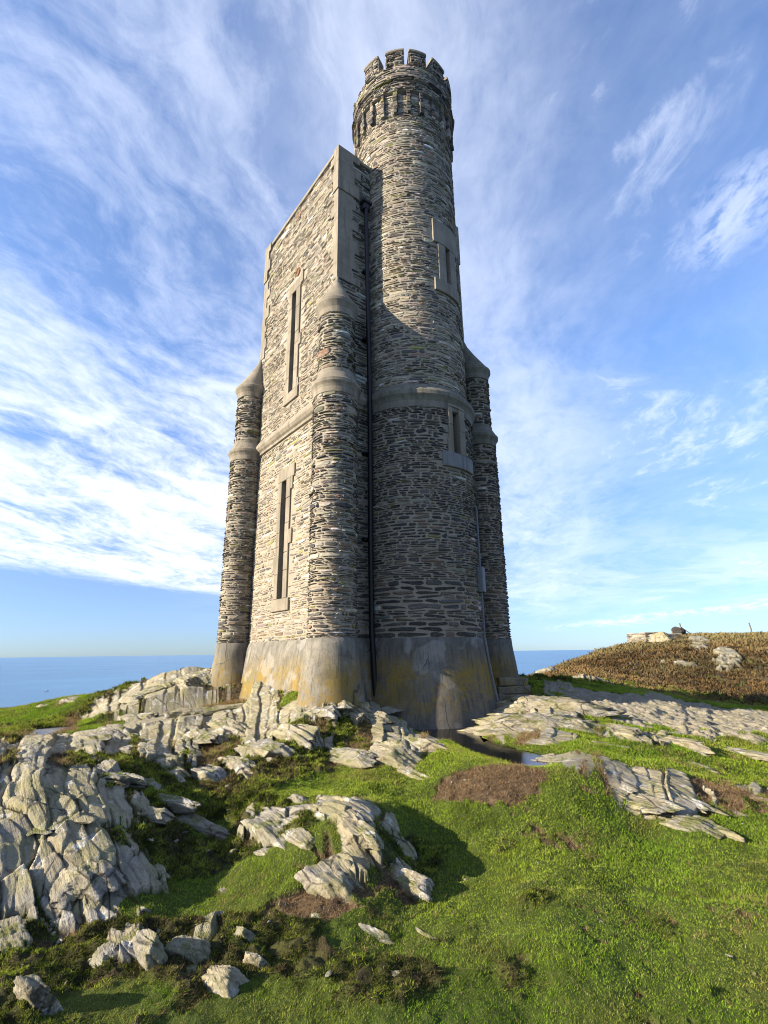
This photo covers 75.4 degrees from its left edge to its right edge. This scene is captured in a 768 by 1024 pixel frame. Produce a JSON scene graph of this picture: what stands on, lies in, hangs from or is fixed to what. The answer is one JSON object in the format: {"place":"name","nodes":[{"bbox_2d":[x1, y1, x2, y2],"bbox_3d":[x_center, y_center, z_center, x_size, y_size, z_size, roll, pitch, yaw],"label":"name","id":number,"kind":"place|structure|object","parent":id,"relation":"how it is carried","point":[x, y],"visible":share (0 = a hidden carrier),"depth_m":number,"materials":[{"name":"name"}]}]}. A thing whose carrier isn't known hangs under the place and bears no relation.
{"place":"outdoors","nodes":[
{"label":"outdoors","id":0,"kind":"place"},
{"bbox_2d":[33,727,64,733],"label":"pond","id":1,"kind":"structure","parent":0,"point":[44,731],"depth_m":10.26,"materials":[{"name":"liquid"}]},
{"bbox_2d":[0,650,592,707],"bbox_3d":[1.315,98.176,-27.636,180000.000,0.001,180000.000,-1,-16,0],"label":"sea","id":2,"kind":"structure","parent":0,"point":[26,680],"depth_m":3575.03,"materials":[{"name":"liquid"}]},
{"bbox_2d":[0,634,767,1023],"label":"ground","id":3,"kind":"structure","parent":0,"point":[38,790],"depth_m":3.56,"materials":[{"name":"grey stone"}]},
{"bbox_2d":[0,915,32,952],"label":"boulder","id":4,"kind":"object","parent":3,"relation":"on","point":[14,931],"visible":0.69,"depth_m":2.87,"materials":[{"name":"stone"}]},
{"bbox_2d":[13,974,63,1015],"bbox_3d":[-1.614,2.281,2.329,0.182,0.255,0.208,-11,-18,31],"label":"rock","id":5,"kind":"object","parent":3,"relation":"on","point":[34,990],"visible":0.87,"depth_m":2.29,"materials":[{"name":"stone"}]},
{"bbox_2d":[43,922,52,932],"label":"boulder","id":6,"kind":"object","parent":3,"relation":"on","point":[45,924],"visible":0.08,"depth_m":3.02,"materials":[{"name":"stone"}]},
{"bbox_2d":[22,912,80,937],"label":"rock","id":7,"kind":"object","parent":3,"relation":"on","point":[56,920],"visible":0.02,"depth_m":3.06,"materials":[{"name":"stone"}]},
{"bbox_2d":[25,813,98,835],"bbox_3d":[-2.695,2.370,3.832,1.190,0.116,0.365,-9,-18,28],"label":"rock","id":8,"kind":"object","parent":3,"relation":"on","point":[84,819],"visible":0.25,"depth_m":3.66,"materials":[{"name":"stone"}]},
{"bbox_2d":[59,696,78,702],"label":"rock","id":9,"kind":"object","parent":3,"relation":"on","point":[67,700],"visible":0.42,"depth_m":12.86,"materials":[{"name":"stone"}]},
{"bbox_2d":[42,857,125,909],"bbox_3d":[-2.176,2.509,3.460,0.995,0.240,0.424,-15,-21,41],"label":"rock","id":10,"kind":"object","parent":3,"relation":"on","point":[95,881],"visible":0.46,"depth_m":3.24,"materials":[{"name":"stone"}]},
{"bbox_2d":[79,731,112,741],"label":"rock","id":11,"kind":"object","parent":3,"relation":"on","point":[103,736],"visible":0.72,"depth_m":7.11,"materials":[{"name":"stone"}]},
{"bbox_2d":[87,941,118,967],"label":"stone","id":12,"kind":"object","parent":3,"relation":"on","point":[104,951],"visible":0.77,"depth_m":2.71,"materials":[{"name":"stone"}]},
{"bbox_2d":[95,759,120,772],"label":"boulder","id":13,"kind":"object","parent":3,"relation":"on","point":[110,765],"visible":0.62,"depth_m":4.94,"materials":[{"name":"stone"}]},
{"bbox_2d":[94,723,139,739],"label":"rock","id":14,"kind":"object","parent":3,"relation":"on","point":[116,730],"visible":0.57,"depth_m":7.85,"materials":[{"name":"stone"}]},
{"bbox_2d":[92,768,142,787],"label":"rock","id":15,"kind":"object","parent":3,"relation":"on","point":[124,781],"visible":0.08,"depth_m":4.54,"materials":[{"name":"stone"}]},
{"bbox_2d":[117,714,140,721],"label":"rock","id":16,"kind":"object","parent":3,"relation":"on","point":[129,717],"visible":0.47,"depth_m":9.88,"materials":[{"name":"stone"}]},
{"bbox_2d":[118,923,143,945],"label":"stone","id":17,"kind":"object","parent":3,"relation":"on","point":[130,933],"visible":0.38,"depth_m":2.90,"materials":[{"name":"stone"}]},
{"bbox_2d":[118,693,145,702],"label":"stone","id":18,"kind":"object","parent":3,"relation":"on","point":[130,698],"visible":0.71,"depth_m":11.00,"materials":[{"name":"stone"}]},
{"bbox_2d":[118,771,148,788],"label":"boulder","id":19,"kind":"object","parent":3,"relation":"on","point":[144,784],"visible":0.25,"depth_m":4.64,"materials":[{"name":"stone"}]},
{"bbox_2d":[136,905,151,916],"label":"rock","id":20,"kind":"object","parent":3,"relation":"on","point":[141,909],"visible":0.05,"depth_m":3.16,"materials":[{"name":"stone"}]},
{"bbox_2d":[137,712,158,719],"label":"rock","id":21,"kind":"object","parent":3,"relation":"on","point":[146,715],"visible":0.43,"depth_m":9.88,"materials":[{"name":"stone"}]},
{"bbox_2d":[132,928,167,970],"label":"stone","id":22,"kind":"object","parent":3,"relation":"on","point":[148,948],"visible":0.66,"depth_m":2.65,"materials":[{"name":"stone"}]},
{"bbox_2d":[137,684,164,693],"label":"stone","id":23,"kind":"object","parent":3,"relation":"on","point":[151,689],"visible":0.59,"depth_m":11.14,"materials":[{"name":"stone"}]},
{"bbox_2d":[145,778,163,790],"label":"rock","id":24,"kind":"object","parent":3,"relation":"on","point":[152,781],"visible":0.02,"depth_m":4.95,"materials":[{"name":"stone"}]},
{"bbox_2d":[141,805,175,825],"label":"slab","id":25,"kind":"structure","parent":3,"relation":"on","point":[161,816],"depth_m":4.14,"materials":[{"name":"stone"}]},
{"bbox_2d":[154,863,168,893],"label":"rock","id":26,"kind":"object","parent":3,"relation":"on","point":[159,868],"visible":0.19,"depth_m":3.56,"materials":[{"name":"stone"}]},
{"bbox_2d":[156,680,178,688],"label":"rock","id":27,"kind":"object","parent":3,"relation":"on","point":[168,684],"visible":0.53,"depth_m":11.27,"materials":[{"name":"stone"}]},
{"bbox_2d":[153,753,184,771],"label":"boulder","id":28,"kind":"object","parent":3,"relation":"on","point":[167,760],"visible":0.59,"depth_m":5.76,"materials":[{"name":"stone"}]},
{"bbox_2d":[165,766,190,782],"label":"stone","id":29,"kind":"object","parent":3,"relation":"on","point":[178,771],"visible":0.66,"depth_m":5.56,"materials":[{"name":"stone"}]},
{"bbox_2d":[157,793,200,813],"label":"slab","id":30,"kind":"structure","parent":3,"relation":"on","point":[180,804],"depth_m":4.54,"materials":[{"name":"stone"}]},
{"bbox_2d":[164,935,210,963],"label":"stone","id":31,"kind":"object","parent":3,"relation":"on","point":[195,949],"visible":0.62,"depth_m":2.76,"materials":[{"name":"stone"}]},
{"bbox_2d":[173,675,202,686],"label":"rock","id":32,"kind":"object","parent":3,"relation":"on","point":[186,680],"visible":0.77,"depth_m":11.23,"materials":[{"name":"stone"}]},
{"bbox_2d":[185,962,200,973],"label":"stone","id":33,"kind":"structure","parent":3,"relation":"on","point":[189,968],"depth_m":2.68,"materials":[{"name":"stone"}]},
{"bbox_2d":[185,668,211,687],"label":"rock","id":34,"kind":"object","parent":3,"relation":"on","point":[204,675],"visible":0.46,"depth_m":11.40,"materials":[{"name":"stone"}]},
{"bbox_2d":[175,813,229,839],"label":"slab","id":35,"kind":"structure","parent":3,"relation":"on","point":[199,823],"depth_m":4.41,"materials":[{"name":"stone"}]},
{"bbox_2d":[181,728,223,744],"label":"rock","id":36,"kind":"object","parent":3,"relation":"on","point":[202,736],"visible":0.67,"depth_m":7.11,"materials":[{"name":"stone"}]},
{"bbox_2d":[164,705,242,718],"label":"rock","id":37,"kind":"object","parent":3,"relation":"on","point":[206,711],"visible":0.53,"depth_m":9.10,"materials":[{"name":"stone"}]},
{"bbox_2d":[193,911,222,940],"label":"rock","id":38,"kind":"object","parent":3,"relation":"on","point":[208,926],"visible":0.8,"depth_m":3.00,"materials":[{"name":"stone"}]},
{"bbox_2d":[190,764,229,782],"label":"boulder","id":39,"kind":"object","parent":3,"relation":"on","point":[208,772],"visible":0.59,"depth_m":5.65,"materials":[{"name":"stone"}]},
{"bbox_2d":[201,964,248,998],"bbox_3d":[-0.858,2.433,2.571,0.445,0.179,0.183,-7,-17,22],"label":"rock","id":40,"kind":"object","parent":3,"relation":"on","point":[224,981],"visible":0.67,"depth_m":2.52,"materials":[{"name":"stone"}]},
{"bbox_2d":[206,717,247,735],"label":"rock","id":41,"kind":"object","parent":3,"relation":"on","point":[232,726],"visible":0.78,"depth_m":7.84,"materials":[{"name":"stone"}]},
{"bbox_2d":[217,755,257,778],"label":"rock","id":42,"kind":"object","parent":3,"relation":"on","point":[238,764],"visible":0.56,"depth_m":5.88,"materials":[{"name":"stone"}]},
{"bbox_2d":[233,926,255,941],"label":"rock","id":43,"kind":"object","parent":3,"relation":"on","point":[245,932],"visible":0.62,"depth_m":2.93,"materials":[{"name":"stone"}]},
{"bbox_2d":[242,951,269,968],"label":"rock","id":44,"kind":"object","parent":3,"relation":"on","point":[257,960],"visible":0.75,"depth_m":2.68,"materials":[{"name":"stone"}]},
{"bbox_2d":[253,848,268,855],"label":"slab","id":45,"kind":"structure","parent":3,"relation":"on","point":[261,852],"depth_m":3.92,"materials":[{"name":"stone"}]},
{"bbox_2d":[240,809,285,848],"bbox_3d":[-0.971,2.701,4.211,0.338,0.203,0.883,10,-19,-33],"label":"boulder","id":46,"kind":"object","parent":3,"relation":"on","point":[264,831],"visible":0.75,"depth_m":4.11,"materials":[{"name":"stone"}]},
{"bbox_2d":[234,739,302,757],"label":"rock","id":47,"kind":"object","parent":3,"relation":"on","point":[264,748],"visible":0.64,"depth_m":6.36,"materials":[{"name":"stone"}]},
{"bbox_2d":[265,757,273,761],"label":"stone","id":48,"kind":"object","parent":3,"relation":"on","point":[269,758],"visible":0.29,"depth_m":6.21,"materials":[{"name":"stone"}]},
{"bbox_2d":[270,723,323,750],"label":"rock","id":49,"kind":"object","parent":3,"relation":"on","point":[306,735],"visible":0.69,"depth_m":6.75,"materials":[{"name":"stone"}]},
{"bbox_2d":[287,794,307,803],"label":"stone","id":50,"kind":"object","parent":3,"relation":"on","point":[296,798],"visible":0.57,"depth_m":4.62,"materials":[{"name":"stone"}]},
{"bbox_2d":[281,827,314,850],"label":"boulder","id":51,"kind":"object","parent":3,"relation":"on","point":[296,836],"visible":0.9,"depth_m":3.90,"materials":[{"name":"stone"}]},
{"bbox_2d":[303,705,340,719],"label":"rock","id":52,"kind":"object","parent":3,"relation":"on","point":[329,712],"visible":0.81,"depth_m":7.49,"materials":[{"name":"stone"}]},
{"bbox_2d":[294,854,363,902],"bbox_3d":[-0.421,2.616,3.533,0.753,0.295,0.383,-14,-20,38],"label":"rock","id":53,"kind":"object","parent":3,"relation":"on","point":[332,876],"visible":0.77,"depth_m":3.41,"materials":[{"name":"stone"}]},
{"bbox_2d":[336,700,355,710],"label":"stone","id":54,"kind":"object","parent":3,"relation":"on","point":[344,705],"visible":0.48,"depth_m":7.76,"materials":[{"name":"stone"}]},
{"bbox_2d":[328,747,378,768],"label":"slab","id":55,"kind":"structure","parent":3,"relation":"on","point":[354,758],"depth_m":6.07,"materials":[{"name":"stone"}]},
{"bbox_2d":[348,710,364,725],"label":"stone","id":56,"kind":"object","parent":3,"relation":"on","point":[357,716],"visible":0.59,"depth_m":7.64,"materials":[{"name":"stone"}]},
{"bbox_2d":[335,809,383,850],"bbox_3d":[-0.311,2.551,4.078,0.279,0.193,1.105,6,-17,-23],"label":"rock","id":57,"kind":"object","parent":3,"relation":"on","point":[363,834],"visible":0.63,"depth_m":3.75,"materials":[{"name":"stone"}]},
{"bbox_2d":[358,701,373,712],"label":"rock","id":58,"kind":"object","parent":3,"relation":"on","point":[366,706],"visible":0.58,"depth_m":8.04,"materials":[{"name":"stone"}]},
{"bbox_2d":[210,48,530,729],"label":"stone tower","id":59,"kind":"structure","parent":3,"relation":"on","point":[363,557],"depth_m":10.79,"materials":[{"name":"stone"}]},
{"bbox_2d":[270,462,295,612],"bbox_3d":[-2.119,0.574,11.158,0.371,3.262,0.880,11,-20,-36],"label":"window","id":60,"kind":"structure","parent":59,"relation":"in","point":[280,602],"depth_m":11.08,"materials":[{"name":"beige stone"}]},
{"bbox_2d":[283,269,303,406],"bbox_3d":[-2.131,-4.322,12.461,0.374,3.532,0.820,11,-20,-36],"label":"window","id":61,"kind":"structure","parent":59,"relation":"in","point":[294,337],"depth_m":12.33,"materials":[{"name":"beige stone"}]},
{"bbox_2d":[431,218,458,304],"bbox_3d":[1.386,-5.868,11.828,0.922,1.995,0.451,14,-22,-42],"label":"window","id":62,"kind":"structure","parent":59,"relation":"in","point":[446,283],"depth_m":11.66,"materials":[{"name":"grey stone"}]},
{"bbox_2d":[442,403,472,474],"bbox_3d":[1.447,-1.519,10.511,0.928,1.422,0.435,13,-21,-40],"label":"window","id":63,"kind":"structure","parent":59,"relation":"in","point":[456,456],"depth_m":10.34,"materials":[{"name":"stone"}]},
{"bbox_2d":[358,923,395,944],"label":"rock","id":64,"kind":"object","parent":3,"relation":"on","point":[374,930],"visible":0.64,"depth_m":2.98,"materials":[{"name":"stone"}]},
{"bbox_2d":[0,758,755,1023],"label":"stone chips","id":65,"kind":"object","parent":3,"relation":"on","point":[317,915],"visible":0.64,"depth_m":3.09,"materials":[{"name":"stone"}]},
{"bbox_2d":[368,711,396,723],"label":"stone","id":66,"kind":"object","parent":3,"relation":"on","point":[381,717],"visible":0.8,"depth_m":7.73,"materials":[{"name":"stone"}]},
{"bbox_2d":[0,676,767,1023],"bbox_3d":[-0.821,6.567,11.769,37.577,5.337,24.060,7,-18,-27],"label":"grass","id":67,"kind":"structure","parent":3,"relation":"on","point":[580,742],"depth_m":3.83,"materials":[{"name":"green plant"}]},
{"bbox_2d":[0,668,767,1023],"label":"moss","id":68,"kind":"object","parent":3,"relation":"on","point":[244,784],"visible":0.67,"depth_m":3.85,"materials":[{"name":"green plant"}]},
{"bbox_2d":[0,676,767,1023],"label":"dead grass","id":69,"kind":"structure","parent":3,"relation":"on","point":[736,792],"depth_m":5.03,"materials":[{"name":"brown plant"}]},
{"bbox_2d":[380,705,401,713],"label":"rock","id":70,"kind":"object","parent":3,"relation":"on","point":[388,709],"visible":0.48,"depth_m":8.41,"materials":[{"name":"stone"}]},
{"bbox_2d":[368,740,422,768],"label":"slab","id":71,"kind":"structure","parent":3,"relation":"on","point":[398,754],"depth_m":6.05,"materials":[{"name":"stone"}]},
{"bbox_2d":[390,863,434,902],"bbox_3d":[0.089,2.710,3.666,0.608,0.196,0.164,-10,-18,29],"label":"rock","id":72,"kind":"object","parent":3,"relation":"on","point":[419,885],"visible":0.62,"depth_m":3.56,"materials":[{"name":"stone"}]},
{"bbox_2d":[396,766,428,779],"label":"slab","id":73,"kind":"structure","parent":3,"relation":"on","point":[411,772],"depth_m":5.69,"materials":[{"name":"stone"}]},
{"bbox_2d":[401,736,446,749],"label":"rock","id":74,"kind":"object","parent":3,"relation":"on","point":[419,743],"visible":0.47,"depth_m":6.62,"materials":[{"name":"stone"}]},
{"bbox_2d":[416,927,436,938],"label":"rock","id":75,"kind":"object","parent":3,"relation":"on","point":[422,932],"visible":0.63,"depth_m":3.00,"materials":[{"name":"stone"}]},
{"bbox_2d":[473,727,539,735],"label":"rock","id":76,"kind":"object","parent":3,"relation":"on","point":[499,730],"visible":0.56,"depth_m":7.63,"materials":[{"name":"stone"}]},
{"bbox_2d":[457,712,605,735],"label":"slab","id":77,"kind":"structure","parent":3,"relation":"on","point":[518,720],"depth_m":7.92,"materials":[{"name":"stone"}]},
{"bbox_2d":[524,739,559,744],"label":"rock","id":78,"kind":"object","parent":3,"relation":"on","point":[539,741],"visible":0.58,"depth_m":6.64,"materials":[{"name":"stone"}]},
{"bbox_2d":[491,694,624,717],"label":"slab","id":79,"kind":"structure","parent":3,"relation":"on","point":[525,702],"depth_m":8.77,"materials":[{"name":"stone"}]},
{"bbox_2d":[533,755,604,765],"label":"slab","id":80,"kind":"structure","parent":3,"relation":"on","point":[550,758],"depth_m":5.85,"materials":[{"name":"stone"}]},
{"bbox_2d":[564,718,590,728],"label":"boulder","id":81,"kind":"object","parent":3,"relation":"on","point":[574,722],"visible":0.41,"depth_m":7.67,"materials":[{"name":"stone"}]},
{"bbox_2d":[592,741,630,747],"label":"stone","id":82,"kind":"object","parent":3,"relation":"on","point":[610,744],"visible":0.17,"depth_m":6.82,"materials":[{"name":"stone"}]},
{"bbox_2d":[603,723,642,737],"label":"slab","id":83,"kind":"structure","parent":3,"relation":"on","point":[624,731],"depth_m":7.45,"materials":[{"name":"stone"}]},
{"bbox_2d":[614,782,639,798],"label":"slab","id":84,"kind":"structure","parent":3,"relation":"on","point":[625,789],"depth_m":5.01,"materials":[{"name":"stone"}]},
{"bbox_2d":[526,630,767,705],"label":"heather","id":85,"kind":"object","parent":3,"relation":"on","point":[726,640],"visible":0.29,"depth_m":26.36,"materials":[{"name":"brown plant"}]},
{"bbox_2d":[626,632,681,642],"bbox_3d":[20.670,10.047,37.802,3.266,1.739,2.462,-1,-16,0],"label":"ruined hut","id":86,"kind":"object","parent":3,"relation":"on","point":[641,636],"visible":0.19,"depth_m":37.21,"materials":[{"name":"stone"}]},
{"bbox_2d":[628,792,686,813],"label":"slab","id":87,"kind":"structure","parent":3,"relation":"on","point":[641,803],"depth_m":4.72,"materials":[{"name":"stone"}]},
{"bbox_2d":[648,631,671,641],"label":"boulder","id":88,"kind":"object","parent":3,"relation":"on","point":[662,636],"visible":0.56,"depth_m":35.62,"materials":[{"name":"stone"}]},
{"bbox_2d":[647,780,709,813],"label":"slab","id":89,"kind":"structure","parent":3,"relation":"on","point":[654,783],"depth_m":4.92,"materials":[{"name":"stone"}]},
{"bbox_2d":[672,626,685,634],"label":"boulder","id":90,"kind":"object","parent":3,"relation":"on","point":[675,629],"visible":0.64,"depth_m":38.14,"materials":[{"name":"grey stone"}]},
{"bbox_2d":[648,732,714,756],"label":"rock","id":91,"kind":"object","parent":3,"relation":"on","point":[696,745],"visible":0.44,"depth_m":6.87,"materials":[{"name":"stone"}]},
{"bbox_2d":[659,812,724,838],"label":"slab","id":92,"kind":"structure","parent":3,"relation":"on","point":[679,821],"depth_m":4.43,"materials":[{"name":"stone"}]},
{"bbox_2d":[690,761,719,773],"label":"stone","id":93,"kind":"object","parent":3,"relation":"on","point":[708,768],"visible":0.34,"depth_m":6.18,"materials":[{"name":"stone"}]},
{"bbox_2d":[684,795,729,815],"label":"slab","id":94,"kind":"structure","parent":3,"relation":"on","point":[712,809],"depth_m":4.69,"materials":[{"name":"stone"}]},
{"bbox_2d":[693,815,744,842],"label":"slab","id":95,"kind":"structure","parent":3,"relation":"on","point":[727,833],"depth_m":4.30,"materials":[{"name":"stone"}]},
{"bbox_2d":[731,809,745,816],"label":"rock","id":96,"kind":"object","parent":3,"relation":"on","point":[738,812],"visible":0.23,"depth_m":4.70,"materials":[{"name":"stone"}]},
{"bbox_2d":[724,746,767,761],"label":"rock","id":97,"kind":"object","parent":3,"relation":"on","point":[755,755],"visible":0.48,"depth_m":6.75,"materials":[{"name":"stone"}]},
{"bbox_2d":[0,0,767,657],"label":"sky","id":98,"kind":"structure","parent":0,"point":[610,163],"materials":[{"name":"blue"}]},
{"bbox_2d":[416,728,549,765],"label":"pool","id":99,"kind":"structure","parent":0,"point":[481,745],"depth_m":6.74,"materials":[{"name":"liquid"}]}
]}

